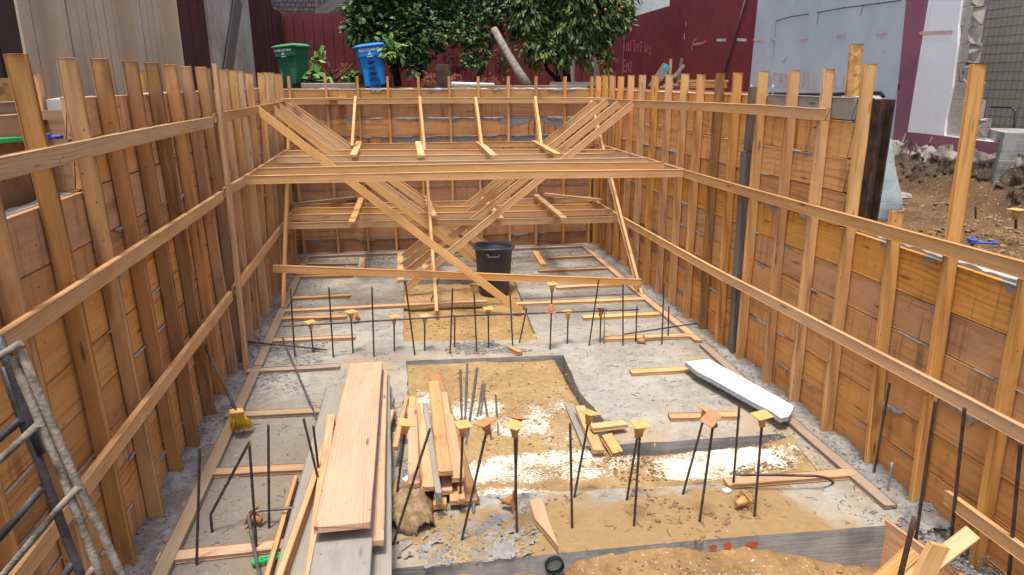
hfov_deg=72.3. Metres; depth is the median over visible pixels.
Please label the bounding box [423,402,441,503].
lumber offcut
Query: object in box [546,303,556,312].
safety cap
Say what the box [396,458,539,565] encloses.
cement crumbs
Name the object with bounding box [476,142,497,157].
wood block
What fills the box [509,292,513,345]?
rebar dowel
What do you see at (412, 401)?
lumber offcut
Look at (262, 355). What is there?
floor plate
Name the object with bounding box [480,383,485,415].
loose rebar
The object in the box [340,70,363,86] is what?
squash plant
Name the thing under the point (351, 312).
safety cap
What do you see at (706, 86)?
stacked board
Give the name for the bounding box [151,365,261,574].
floor plate
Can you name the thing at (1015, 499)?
rebar dowel
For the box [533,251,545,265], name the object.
floor block
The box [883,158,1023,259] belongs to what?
ground
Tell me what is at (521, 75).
pruned trunk
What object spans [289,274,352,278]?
sleeper
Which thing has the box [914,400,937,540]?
rebar dowel
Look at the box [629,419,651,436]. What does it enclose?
safety cap
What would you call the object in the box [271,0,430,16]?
shingled house
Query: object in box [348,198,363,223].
wood block
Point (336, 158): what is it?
strut
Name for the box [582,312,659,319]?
sleeper
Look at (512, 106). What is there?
formwork wall
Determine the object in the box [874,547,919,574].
corner brace
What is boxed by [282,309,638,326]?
horizontal rebar
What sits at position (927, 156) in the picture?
soil bank
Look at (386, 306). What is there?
sleeper
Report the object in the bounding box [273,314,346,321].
sleeper
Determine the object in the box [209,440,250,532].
rebar dowel
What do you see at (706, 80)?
stacked board
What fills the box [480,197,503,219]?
wood block
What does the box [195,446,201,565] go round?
rebar dowel
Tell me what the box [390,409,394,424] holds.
plank
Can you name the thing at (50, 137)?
form clamp
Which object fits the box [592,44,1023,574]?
formwork wall
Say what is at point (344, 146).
diagonal brace
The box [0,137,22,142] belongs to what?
form clamp
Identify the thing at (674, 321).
floor plate
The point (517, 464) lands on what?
rebar dowel
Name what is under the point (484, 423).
safety cap
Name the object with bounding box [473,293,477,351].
rebar dowel
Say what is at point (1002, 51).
neighbour wall
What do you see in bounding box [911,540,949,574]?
corner brace
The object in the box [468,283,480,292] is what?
safety cap
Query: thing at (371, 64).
wheeled bin
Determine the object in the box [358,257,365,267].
floor block
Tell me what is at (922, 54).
side wall
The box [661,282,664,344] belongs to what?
rebar dowel
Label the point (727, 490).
white packet
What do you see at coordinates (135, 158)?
formwork wall
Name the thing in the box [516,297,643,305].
sleeper
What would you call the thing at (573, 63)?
upright stick
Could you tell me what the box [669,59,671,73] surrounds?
upright stick
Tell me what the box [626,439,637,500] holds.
rebar dowel
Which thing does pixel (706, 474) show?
rebar dowel
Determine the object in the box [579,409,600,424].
safety cap
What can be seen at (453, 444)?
lumber offcut
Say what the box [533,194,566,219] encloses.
wood block
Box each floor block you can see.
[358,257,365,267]
[397,253,403,281]
[422,260,427,269]
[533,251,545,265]
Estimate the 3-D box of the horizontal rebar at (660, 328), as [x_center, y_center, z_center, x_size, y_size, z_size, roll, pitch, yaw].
[1.549,0.427,7.279,0.812,0.076,0.019,-4,17,-12]
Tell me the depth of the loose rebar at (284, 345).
7.06 m
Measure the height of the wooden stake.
0.040 m
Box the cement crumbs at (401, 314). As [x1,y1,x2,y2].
[181,254,730,572]
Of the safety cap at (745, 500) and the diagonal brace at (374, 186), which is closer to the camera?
the safety cap at (745, 500)
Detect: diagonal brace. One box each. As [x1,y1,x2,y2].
[256,105,522,312]
[269,102,475,264]
[276,101,475,256]
[285,101,481,242]
[288,101,486,241]
[401,99,608,265]
[402,100,596,257]
[403,101,633,291]
[405,101,620,269]
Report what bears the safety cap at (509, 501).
on the footing slab
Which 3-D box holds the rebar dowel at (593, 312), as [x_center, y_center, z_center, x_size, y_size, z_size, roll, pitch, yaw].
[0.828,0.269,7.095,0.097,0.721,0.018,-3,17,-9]
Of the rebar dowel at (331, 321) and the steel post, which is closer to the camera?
the rebar dowel at (331, 321)
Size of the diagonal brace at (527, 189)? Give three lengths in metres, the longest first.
3.869 x 0.097 x 0.043 m
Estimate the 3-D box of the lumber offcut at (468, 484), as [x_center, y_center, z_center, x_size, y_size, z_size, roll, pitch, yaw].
[-0.487,1.091,5.437,0.123,0.046,2.093,-4,16,-12]
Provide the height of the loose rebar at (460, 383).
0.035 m
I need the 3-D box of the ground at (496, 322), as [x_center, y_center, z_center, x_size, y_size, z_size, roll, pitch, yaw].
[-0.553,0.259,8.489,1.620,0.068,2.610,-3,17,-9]
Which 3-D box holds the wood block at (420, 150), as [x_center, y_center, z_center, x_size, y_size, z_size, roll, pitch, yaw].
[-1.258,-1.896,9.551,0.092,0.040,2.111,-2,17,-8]
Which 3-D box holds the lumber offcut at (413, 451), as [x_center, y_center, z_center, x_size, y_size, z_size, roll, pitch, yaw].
[-0.703,1.103,4.971,0.078,0.042,1.110,-2,17,-8]
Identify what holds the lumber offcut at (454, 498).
on the lumber offcut at (468, 484)
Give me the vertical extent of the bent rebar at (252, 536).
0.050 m
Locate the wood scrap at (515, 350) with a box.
[508,345,521,355]
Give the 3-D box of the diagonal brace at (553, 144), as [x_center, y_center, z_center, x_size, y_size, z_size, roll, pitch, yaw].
[-0.116,-1.494,10.147,3.782,0.098,0.041,-38,19,4]
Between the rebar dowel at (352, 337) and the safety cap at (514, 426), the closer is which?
the safety cap at (514, 426)
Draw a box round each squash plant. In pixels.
[302,45,332,82]
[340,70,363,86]
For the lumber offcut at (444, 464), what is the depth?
4.94 m
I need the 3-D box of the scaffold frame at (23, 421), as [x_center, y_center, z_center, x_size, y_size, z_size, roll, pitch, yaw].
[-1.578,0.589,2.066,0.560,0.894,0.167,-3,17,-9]
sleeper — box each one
[155,538,283,563]
[213,463,304,477]
[224,407,320,419]
[245,363,339,374]
[269,334,355,343]
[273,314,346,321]
[285,299,486,313]
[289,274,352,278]
[292,293,350,300]
[293,262,357,265]
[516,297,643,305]
[538,266,607,272]
[547,254,592,259]
[555,284,621,289]
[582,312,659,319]
[605,333,690,341]
[629,366,692,375]
[668,411,736,420]
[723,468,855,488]
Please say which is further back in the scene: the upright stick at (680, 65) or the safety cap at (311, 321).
the upright stick at (680, 65)
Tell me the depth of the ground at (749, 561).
4.06 m
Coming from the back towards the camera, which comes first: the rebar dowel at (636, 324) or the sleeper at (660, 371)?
the rebar dowel at (636, 324)
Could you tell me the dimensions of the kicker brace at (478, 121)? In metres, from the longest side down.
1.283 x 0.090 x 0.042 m
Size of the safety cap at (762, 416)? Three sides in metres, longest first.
0.100 x 0.100 x 0.078 m
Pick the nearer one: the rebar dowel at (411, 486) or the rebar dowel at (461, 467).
the rebar dowel at (411, 486)
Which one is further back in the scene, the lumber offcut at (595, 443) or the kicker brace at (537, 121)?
the kicker brace at (537, 121)
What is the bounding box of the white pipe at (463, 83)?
[451,82,494,85]
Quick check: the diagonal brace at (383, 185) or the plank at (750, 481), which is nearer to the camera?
the plank at (750, 481)
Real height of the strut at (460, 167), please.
0.104 m
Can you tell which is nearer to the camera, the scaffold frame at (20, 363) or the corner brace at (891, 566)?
the scaffold frame at (20, 363)
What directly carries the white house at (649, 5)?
on the ground at (675, 90)
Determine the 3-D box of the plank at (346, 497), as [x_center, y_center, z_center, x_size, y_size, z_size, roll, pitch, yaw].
[-1.066,0.942,4.816,0.289,0.047,2.622,-3,13,-9]
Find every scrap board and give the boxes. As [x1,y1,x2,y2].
[550,82,601,85]
[648,63,665,86]
[660,68,669,80]
[673,64,684,77]
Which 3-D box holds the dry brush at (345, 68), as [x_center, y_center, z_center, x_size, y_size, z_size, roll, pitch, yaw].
[-3.616,-4.713,15.503,0.764,0.613,0.930,-3,17,-9]
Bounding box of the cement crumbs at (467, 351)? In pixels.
[255,250,577,386]
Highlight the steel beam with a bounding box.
[842,95,895,220]
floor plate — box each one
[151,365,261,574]
[253,257,309,366]
[307,245,585,257]
[583,246,624,277]
[626,285,702,342]
[699,343,897,509]
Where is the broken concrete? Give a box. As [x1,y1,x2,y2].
[901,192,912,198]
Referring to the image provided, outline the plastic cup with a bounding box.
[401,475,407,481]
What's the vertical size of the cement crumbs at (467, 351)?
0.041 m
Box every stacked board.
[689,80,728,81]
[689,82,714,83]
[689,84,714,85]
[689,86,726,87]
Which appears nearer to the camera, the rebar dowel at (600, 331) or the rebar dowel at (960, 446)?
the rebar dowel at (960, 446)
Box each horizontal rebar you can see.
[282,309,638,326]
[624,322,696,334]
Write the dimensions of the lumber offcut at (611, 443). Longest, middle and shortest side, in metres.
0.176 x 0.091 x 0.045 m
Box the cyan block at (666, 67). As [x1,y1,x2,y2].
[663,64,669,70]
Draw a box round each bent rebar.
[247,506,293,574]
[733,473,834,483]
[991,106,1016,128]
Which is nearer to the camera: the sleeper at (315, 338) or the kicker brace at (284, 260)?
the sleeper at (315, 338)
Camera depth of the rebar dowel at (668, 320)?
7.31 m
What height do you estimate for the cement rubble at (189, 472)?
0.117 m
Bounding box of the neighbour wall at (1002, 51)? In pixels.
[978,0,1023,128]
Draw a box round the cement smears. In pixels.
[5,88,1023,573]
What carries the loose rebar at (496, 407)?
on the ground at (530, 460)
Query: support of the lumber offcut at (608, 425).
on the lumber offcut at (595, 443)
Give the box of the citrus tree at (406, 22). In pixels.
[339,0,457,86]
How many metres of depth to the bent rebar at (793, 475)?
4.60 m
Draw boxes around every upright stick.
[570,66,573,85]
[572,60,574,81]
[594,57,596,81]
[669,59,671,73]
[676,58,682,87]
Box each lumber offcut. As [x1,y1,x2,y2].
[392,396,408,450]
[407,396,415,442]
[407,406,419,487]
[415,403,421,487]
[418,414,434,491]
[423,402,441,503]
[428,374,478,505]
[428,380,452,475]
[433,452,446,509]
[441,391,450,414]
[441,475,452,495]
[444,414,465,482]
[449,482,461,505]
[457,482,464,503]
[564,403,590,449]
[575,405,604,453]
[589,419,627,432]
[601,433,622,455]
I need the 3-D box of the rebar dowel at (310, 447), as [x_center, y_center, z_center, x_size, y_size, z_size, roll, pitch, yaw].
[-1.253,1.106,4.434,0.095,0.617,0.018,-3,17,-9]
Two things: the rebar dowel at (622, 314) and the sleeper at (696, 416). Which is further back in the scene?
the rebar dowel at (622, 314)
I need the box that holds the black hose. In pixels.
[769,91,885,97]
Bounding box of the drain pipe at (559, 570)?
[545,556,563,574]
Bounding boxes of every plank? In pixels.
[264,475,297,574]
[274,387,343,574]
[275,438,328,574]
[304,414,335,574]
[308,369,382,574]
[313,361,382,533]
[371,375,391,574]
[372,369,386,545]
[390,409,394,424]
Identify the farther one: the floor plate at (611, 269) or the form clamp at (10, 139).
the floor plate at (611, 269)
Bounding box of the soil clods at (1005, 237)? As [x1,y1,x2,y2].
[886,193,1023,258]
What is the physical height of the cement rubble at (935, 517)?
0.102 m
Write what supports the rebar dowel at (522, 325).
in the footing slab
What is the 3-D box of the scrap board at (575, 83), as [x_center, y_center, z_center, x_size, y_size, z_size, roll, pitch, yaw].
[1.173,-3.728,12.830,0.987,0.061,0.032,-3,17,-9]
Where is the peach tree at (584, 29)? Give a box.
[498,0,642,81]
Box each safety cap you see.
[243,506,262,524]
[303,319,316,329]
[344,309,357,318]
[352,312,360,320]
[388,314,399,323]
[397,418,415,434]
[418,313,430,322]
[453,420,473,436]
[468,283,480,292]
[473,416,496,434]
[482,306,493,313]
[501,490,514,512]
[503,419,526,437]
[507,415,528,429]
[546,282,558,290]
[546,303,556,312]
[562,309,571,318]
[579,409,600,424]
[595,307,606,316]
[628,424,647,438]
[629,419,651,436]
[636,334,646,344]
[697,405,708,418]
[699,409,721,428]
[734,489,752,508]
[750,409,773,427]
[1006,208,1023,219]
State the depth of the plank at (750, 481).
4.72 m
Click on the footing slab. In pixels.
(819, 529)
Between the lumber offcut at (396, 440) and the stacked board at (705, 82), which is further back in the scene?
the stacked board at (705, 82)
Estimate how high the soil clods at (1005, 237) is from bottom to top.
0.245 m
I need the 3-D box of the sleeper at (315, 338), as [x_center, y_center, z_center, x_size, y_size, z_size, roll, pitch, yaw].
[-2.083,0.539,7.311,0.878,0.038,0.092,-2,17,-7]
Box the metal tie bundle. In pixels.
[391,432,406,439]
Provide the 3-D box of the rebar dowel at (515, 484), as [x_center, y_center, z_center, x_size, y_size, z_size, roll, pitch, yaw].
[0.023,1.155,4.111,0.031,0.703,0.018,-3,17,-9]
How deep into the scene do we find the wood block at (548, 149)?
9.39 m
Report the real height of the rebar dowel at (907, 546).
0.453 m
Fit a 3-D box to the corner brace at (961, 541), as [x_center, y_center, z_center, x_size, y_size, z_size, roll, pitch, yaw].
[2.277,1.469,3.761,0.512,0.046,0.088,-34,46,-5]
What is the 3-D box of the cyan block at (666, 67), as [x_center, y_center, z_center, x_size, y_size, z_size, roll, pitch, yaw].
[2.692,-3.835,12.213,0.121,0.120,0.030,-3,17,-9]
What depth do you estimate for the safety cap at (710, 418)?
4.10 m
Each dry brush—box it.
[332,61,359,82]
[407,49,470,87]
[469,38,526,84]
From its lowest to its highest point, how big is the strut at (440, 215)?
0.098 m
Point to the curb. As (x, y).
(329, 85)
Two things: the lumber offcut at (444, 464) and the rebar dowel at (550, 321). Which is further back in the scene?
the rebar dowel at (550, 321)
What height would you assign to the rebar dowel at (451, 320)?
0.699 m
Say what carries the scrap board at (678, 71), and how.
on the ground at (675, 90)
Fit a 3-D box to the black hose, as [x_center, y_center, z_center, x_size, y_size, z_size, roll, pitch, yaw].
[2.559,-1.618,5.840,0.070,0.057,1.454,-4,17,-13]
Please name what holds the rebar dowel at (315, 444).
attached to the footing slab
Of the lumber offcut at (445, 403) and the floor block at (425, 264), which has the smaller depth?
the lumber offcut at (445, 403)
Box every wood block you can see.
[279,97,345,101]
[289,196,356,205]
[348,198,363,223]
[349,141,361,156]
[415,141,424,157]
[424,195,436,217]
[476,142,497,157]
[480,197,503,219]
[531,140,560,155]
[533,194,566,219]
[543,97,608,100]
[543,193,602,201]
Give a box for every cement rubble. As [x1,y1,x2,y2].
[112,253,307,574]
[397,492,543,567]
[587,244,950,530]
[897,511,1001,574]
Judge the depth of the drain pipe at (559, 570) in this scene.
4.02 m
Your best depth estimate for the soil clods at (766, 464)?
5.28 m
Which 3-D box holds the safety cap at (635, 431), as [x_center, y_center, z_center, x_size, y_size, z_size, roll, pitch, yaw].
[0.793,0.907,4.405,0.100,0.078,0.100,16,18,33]
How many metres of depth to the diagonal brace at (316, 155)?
8.05 m
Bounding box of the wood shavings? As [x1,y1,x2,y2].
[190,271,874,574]
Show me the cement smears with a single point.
(895, 412)
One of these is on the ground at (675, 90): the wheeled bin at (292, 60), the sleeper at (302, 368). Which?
the wheeled bin at (292, 60)
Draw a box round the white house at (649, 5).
[607,0,669,71]
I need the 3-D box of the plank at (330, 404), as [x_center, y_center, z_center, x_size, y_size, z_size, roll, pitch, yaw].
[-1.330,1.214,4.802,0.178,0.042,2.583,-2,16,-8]
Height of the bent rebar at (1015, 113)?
0.281 m
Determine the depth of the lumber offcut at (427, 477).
4.67 m
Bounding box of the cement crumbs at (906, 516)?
[124,252,996,574]
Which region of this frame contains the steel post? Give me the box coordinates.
[436,65,450,87]
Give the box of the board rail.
[273,264,641,285]
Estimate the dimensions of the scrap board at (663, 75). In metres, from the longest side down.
0.266 x 0.043 x 0.030 m
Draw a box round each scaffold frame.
[0,334,85,574]
[0,340,126,574]
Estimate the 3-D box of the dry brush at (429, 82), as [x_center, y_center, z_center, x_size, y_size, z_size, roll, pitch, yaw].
[-1.408,-4.788,15.345,1.139,0.899,2.349,4,17,13]
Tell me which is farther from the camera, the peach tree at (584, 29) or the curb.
the peach tree at (584, 29)
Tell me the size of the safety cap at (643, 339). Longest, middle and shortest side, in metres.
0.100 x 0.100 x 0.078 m
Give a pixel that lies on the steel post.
(443, 72)
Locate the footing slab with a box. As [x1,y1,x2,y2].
[133,243,905,574]
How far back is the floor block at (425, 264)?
10.23 m
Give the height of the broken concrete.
0.075 m
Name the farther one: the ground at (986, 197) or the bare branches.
the bare branches
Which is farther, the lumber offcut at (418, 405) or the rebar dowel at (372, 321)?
the rebar dowel at (372, 321)
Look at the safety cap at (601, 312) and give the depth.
7.15 m
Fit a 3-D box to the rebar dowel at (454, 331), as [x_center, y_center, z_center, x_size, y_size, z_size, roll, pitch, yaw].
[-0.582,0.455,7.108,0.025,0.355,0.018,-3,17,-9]
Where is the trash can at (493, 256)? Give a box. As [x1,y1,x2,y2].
[472,240,514,296]
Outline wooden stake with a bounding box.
[529,498,558,551]
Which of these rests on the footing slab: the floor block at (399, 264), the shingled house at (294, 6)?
the floor block at (399, 264)
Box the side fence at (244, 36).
[0,0,283,145]
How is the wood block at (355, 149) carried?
on the strut at (411, 151)
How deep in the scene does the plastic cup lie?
4.65 m
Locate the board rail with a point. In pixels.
(301, 269)
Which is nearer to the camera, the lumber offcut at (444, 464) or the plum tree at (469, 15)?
the lumber offcut at (444, 464)
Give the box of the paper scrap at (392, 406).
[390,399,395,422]
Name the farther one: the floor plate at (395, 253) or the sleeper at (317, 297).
the floor plate at (395, 253)
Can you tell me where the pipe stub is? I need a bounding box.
[472,486,475,513]
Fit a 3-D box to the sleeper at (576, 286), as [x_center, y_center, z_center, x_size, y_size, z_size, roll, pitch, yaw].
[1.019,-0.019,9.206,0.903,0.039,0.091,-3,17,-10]
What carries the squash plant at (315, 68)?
on the ground at (675, 90)
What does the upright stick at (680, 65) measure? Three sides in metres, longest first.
0.517 x 0.053 x 0.030 m
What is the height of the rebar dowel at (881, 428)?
0.703 m
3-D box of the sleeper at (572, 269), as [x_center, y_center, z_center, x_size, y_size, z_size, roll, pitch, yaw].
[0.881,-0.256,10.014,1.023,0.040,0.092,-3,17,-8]
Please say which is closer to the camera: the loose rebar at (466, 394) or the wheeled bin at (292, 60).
the loose rebar at (466, 394)
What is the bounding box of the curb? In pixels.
[301,83,355,88]
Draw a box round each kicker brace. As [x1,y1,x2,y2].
[281,125,290,307]
[351,96,356,149]
[419,96,437,314]
[474,97,482,148]
[533,96,542,148]
[588,97,642,293]
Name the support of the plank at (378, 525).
on the plank at (381, 563)
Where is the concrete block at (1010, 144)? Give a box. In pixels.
[988,128,1023,186]
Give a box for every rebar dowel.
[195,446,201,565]
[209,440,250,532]
[248,444,257,546]
[267,424,270,528]
[290,288,295,356]
[302,418,318,477]
[310,329,313,352]
[312,425,318,467]
[328,287,333,357]
[350,319,353,352]
[371,287,374,356]
[392,428,430,544]
[393,324,394,350]
[396,435,405,491]
[404,281,415,354]
[424,323,425,350]
[449,288,452,353]
[454,317,455,346]
[458,437,463,509]
[460,434,486,539]
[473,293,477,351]
[487,316,488,347]
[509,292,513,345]
[514,438,517,501]
[514,438,517,532]
[519,308,526,342]
[549,291,552,349]
[567,319,568,343]
[569,423,573,528]
[573,425,588,497]
[588,280,599,345]
[599,316,601,342]
[603,304,604,343]
[622,284,623,345]
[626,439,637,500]
[633,437,640,526]
[635,307,637,341]
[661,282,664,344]
[667,306,669,335]
[682,422,702,494]
[698,427,713,521]
[732,405,740,482]
[753,427,762,516]
[873,383,890,472]
[887,462,893,491]
[897,517,916,574]
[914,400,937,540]
[949,407,966,537]
[974,206,976,218]
[1007,443,1022,574]
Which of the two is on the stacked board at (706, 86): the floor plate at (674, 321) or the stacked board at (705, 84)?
the stacked board at (705, 84)
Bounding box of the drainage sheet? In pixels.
[878,139,902,222]
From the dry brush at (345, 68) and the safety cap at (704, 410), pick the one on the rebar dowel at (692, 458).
the safety cap at (704, 410)
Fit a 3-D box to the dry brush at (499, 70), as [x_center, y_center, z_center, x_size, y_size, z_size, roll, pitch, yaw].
[-0.176,-5.192,15.741,1.144,1.421,2.084,5,17,15]
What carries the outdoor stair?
on the ground at (675, 90)
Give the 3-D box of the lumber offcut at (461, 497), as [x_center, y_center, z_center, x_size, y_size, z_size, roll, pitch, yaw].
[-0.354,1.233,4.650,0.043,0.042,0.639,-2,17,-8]
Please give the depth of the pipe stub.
4.43 m
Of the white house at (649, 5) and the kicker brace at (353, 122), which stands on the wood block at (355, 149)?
the kicker brace at (353, 122)
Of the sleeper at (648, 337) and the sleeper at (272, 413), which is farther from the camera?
the sleeper at (648, 337)
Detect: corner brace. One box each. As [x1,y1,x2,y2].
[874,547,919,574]
[904,526,979,574]
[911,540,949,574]
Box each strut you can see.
[245,169,683,184]
[256,162,664,174]
[264,157,648,167]
[275,153,628,161]
[282,149,615,155]
[288,209,612,220]
[288,216,618,228]
[294,203,601,213]
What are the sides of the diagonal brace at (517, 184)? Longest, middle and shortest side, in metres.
3.752 x 0.099 x 0.039 m
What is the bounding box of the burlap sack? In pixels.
[392,481,435,535]
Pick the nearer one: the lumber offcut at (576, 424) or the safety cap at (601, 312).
the lumber offcut at (576, 424)
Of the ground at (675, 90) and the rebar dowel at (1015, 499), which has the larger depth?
the ground at (675, 90)
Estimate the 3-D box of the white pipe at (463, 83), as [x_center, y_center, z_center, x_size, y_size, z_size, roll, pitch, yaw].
[-0.667,-3.466,11.963,0.866,0.092,0.070,-12,20,-35]
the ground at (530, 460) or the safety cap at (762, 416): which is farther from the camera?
the ground at (530, 460)
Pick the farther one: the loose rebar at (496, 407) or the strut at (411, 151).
the strut at (411, 151)
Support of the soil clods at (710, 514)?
on the footing slab
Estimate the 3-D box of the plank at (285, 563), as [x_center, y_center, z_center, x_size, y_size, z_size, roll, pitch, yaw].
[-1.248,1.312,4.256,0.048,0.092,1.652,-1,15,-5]
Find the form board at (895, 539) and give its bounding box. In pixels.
[880,519,963,574]
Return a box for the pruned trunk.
[491,27,531,84]
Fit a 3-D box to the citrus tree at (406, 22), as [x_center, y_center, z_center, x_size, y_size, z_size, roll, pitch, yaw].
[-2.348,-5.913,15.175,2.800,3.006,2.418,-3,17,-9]
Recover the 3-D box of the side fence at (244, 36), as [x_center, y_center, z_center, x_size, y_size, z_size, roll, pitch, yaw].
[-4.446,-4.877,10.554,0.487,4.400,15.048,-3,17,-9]
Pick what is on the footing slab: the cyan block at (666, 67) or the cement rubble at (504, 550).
the cement rubble at (504, 550)
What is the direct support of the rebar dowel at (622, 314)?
in the footing slab
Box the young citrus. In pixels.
[377,33,407,65]
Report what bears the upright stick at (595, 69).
on the scrap board at (575, 83)
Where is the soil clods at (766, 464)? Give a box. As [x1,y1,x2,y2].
[411,286,793,475]
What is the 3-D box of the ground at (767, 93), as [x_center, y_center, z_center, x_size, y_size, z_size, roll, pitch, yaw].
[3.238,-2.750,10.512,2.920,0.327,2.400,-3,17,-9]
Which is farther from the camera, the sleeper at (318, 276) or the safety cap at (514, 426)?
the sleeper at (318, 276)
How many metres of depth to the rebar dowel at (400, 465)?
4.37 m
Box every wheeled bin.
[270,43,312,88]
[352,42,391,87]
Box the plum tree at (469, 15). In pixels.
[419,0,522,81]
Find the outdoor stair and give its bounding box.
[314,0,345,17]
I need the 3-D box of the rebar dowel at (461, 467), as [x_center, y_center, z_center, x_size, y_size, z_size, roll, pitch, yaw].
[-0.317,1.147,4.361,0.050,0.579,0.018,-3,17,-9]
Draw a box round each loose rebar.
[247,341,326,350]
[282,337,317,420]
[459,369,462,419]
[464,363,467,437]
[465,367,477,444]
[477,383,482,416]
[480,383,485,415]
[483,392,492,439]
[495,394,499,435]
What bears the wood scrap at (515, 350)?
on the footing slab
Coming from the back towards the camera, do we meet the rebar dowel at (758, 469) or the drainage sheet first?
the drainage sheet
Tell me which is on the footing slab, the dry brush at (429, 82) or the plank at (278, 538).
the plank at (278, 538)
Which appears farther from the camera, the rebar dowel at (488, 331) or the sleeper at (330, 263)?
the sleeper at (330, 263)
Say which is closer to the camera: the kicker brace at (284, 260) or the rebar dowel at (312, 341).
the rebar dowel at (312, 341)
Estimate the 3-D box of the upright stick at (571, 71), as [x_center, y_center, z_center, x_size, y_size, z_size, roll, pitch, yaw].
[1.062,-3.727,12.390,0.041,0.369,0.030,-7,17,-7]
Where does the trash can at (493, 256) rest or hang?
on the ground at (496, 322)
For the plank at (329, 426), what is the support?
on the plank at (330, 404)
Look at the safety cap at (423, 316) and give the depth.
6.95 m
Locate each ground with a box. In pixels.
[393,87,747,92]
[403,281,536,341]
[407,360,816,499]
[460,546,879,574]
[706,92,841,96]
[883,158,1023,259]
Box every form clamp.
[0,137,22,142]
[46,133,63,140]
[251,552,279,565]
[967,236,998,246]
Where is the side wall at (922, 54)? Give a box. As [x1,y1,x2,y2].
[622,0,996,153]
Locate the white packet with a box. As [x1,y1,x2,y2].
[722,487,731,493]
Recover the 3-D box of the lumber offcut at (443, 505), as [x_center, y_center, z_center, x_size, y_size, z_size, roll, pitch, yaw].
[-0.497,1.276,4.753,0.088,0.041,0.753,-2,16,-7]
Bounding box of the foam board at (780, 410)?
[685,359,793,422]
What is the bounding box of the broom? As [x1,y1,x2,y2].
[204,341,253,431]
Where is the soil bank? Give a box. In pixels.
[891,139,1023,204]
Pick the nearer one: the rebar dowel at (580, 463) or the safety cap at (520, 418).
the safety cap at (520, 418)
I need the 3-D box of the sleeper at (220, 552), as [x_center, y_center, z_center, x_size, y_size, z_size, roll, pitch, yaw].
[-1.650,1.511,4.005,0.704,0.039,0.090,-3,17,-10]
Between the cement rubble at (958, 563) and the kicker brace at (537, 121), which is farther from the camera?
the kicker brace at (537, 121)
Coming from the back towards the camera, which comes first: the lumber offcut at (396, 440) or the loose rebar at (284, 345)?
the loose rebar at (284, 345)
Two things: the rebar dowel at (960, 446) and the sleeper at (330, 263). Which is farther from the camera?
the sleeper at (330, 263)
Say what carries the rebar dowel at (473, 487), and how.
attached to the footing slab
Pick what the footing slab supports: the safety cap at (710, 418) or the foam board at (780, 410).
the foam board at (780, 410)
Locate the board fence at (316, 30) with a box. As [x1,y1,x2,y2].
[281,13,623,87]
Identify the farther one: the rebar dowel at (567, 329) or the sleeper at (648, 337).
the sleeper at (648, 337)
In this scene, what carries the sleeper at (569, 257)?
on the footing slab
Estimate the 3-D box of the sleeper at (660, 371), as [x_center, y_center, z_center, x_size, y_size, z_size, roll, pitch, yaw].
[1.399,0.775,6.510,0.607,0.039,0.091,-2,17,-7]
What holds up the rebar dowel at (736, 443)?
in the footing slab
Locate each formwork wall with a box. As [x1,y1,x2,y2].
[0,54,298,574]
[283,76,601,252]
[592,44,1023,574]
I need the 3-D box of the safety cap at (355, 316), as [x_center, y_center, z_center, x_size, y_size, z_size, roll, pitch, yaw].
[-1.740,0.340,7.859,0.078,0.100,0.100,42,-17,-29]
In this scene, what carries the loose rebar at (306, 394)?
on the footing slab
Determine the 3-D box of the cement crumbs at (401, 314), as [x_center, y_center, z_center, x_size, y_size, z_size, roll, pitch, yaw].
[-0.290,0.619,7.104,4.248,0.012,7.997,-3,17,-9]
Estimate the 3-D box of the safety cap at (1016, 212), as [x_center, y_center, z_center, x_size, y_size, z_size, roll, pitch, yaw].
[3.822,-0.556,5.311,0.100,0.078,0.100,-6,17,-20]
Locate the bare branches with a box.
[323,61,355,81]
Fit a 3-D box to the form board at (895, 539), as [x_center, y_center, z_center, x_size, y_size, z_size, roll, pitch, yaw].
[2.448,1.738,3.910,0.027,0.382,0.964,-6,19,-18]
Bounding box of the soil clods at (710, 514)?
[514,453,842,574]
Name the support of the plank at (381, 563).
on the plank
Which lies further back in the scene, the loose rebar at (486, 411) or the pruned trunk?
the pruned trunk
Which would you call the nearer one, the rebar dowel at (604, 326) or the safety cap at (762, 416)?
the safety cap at (762, 416)
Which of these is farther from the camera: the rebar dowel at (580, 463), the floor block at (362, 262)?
the floor block at (362, 262)
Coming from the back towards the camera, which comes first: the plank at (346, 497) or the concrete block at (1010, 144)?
the concrete block at (1010, 144)
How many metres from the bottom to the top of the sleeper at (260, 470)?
0.038 m

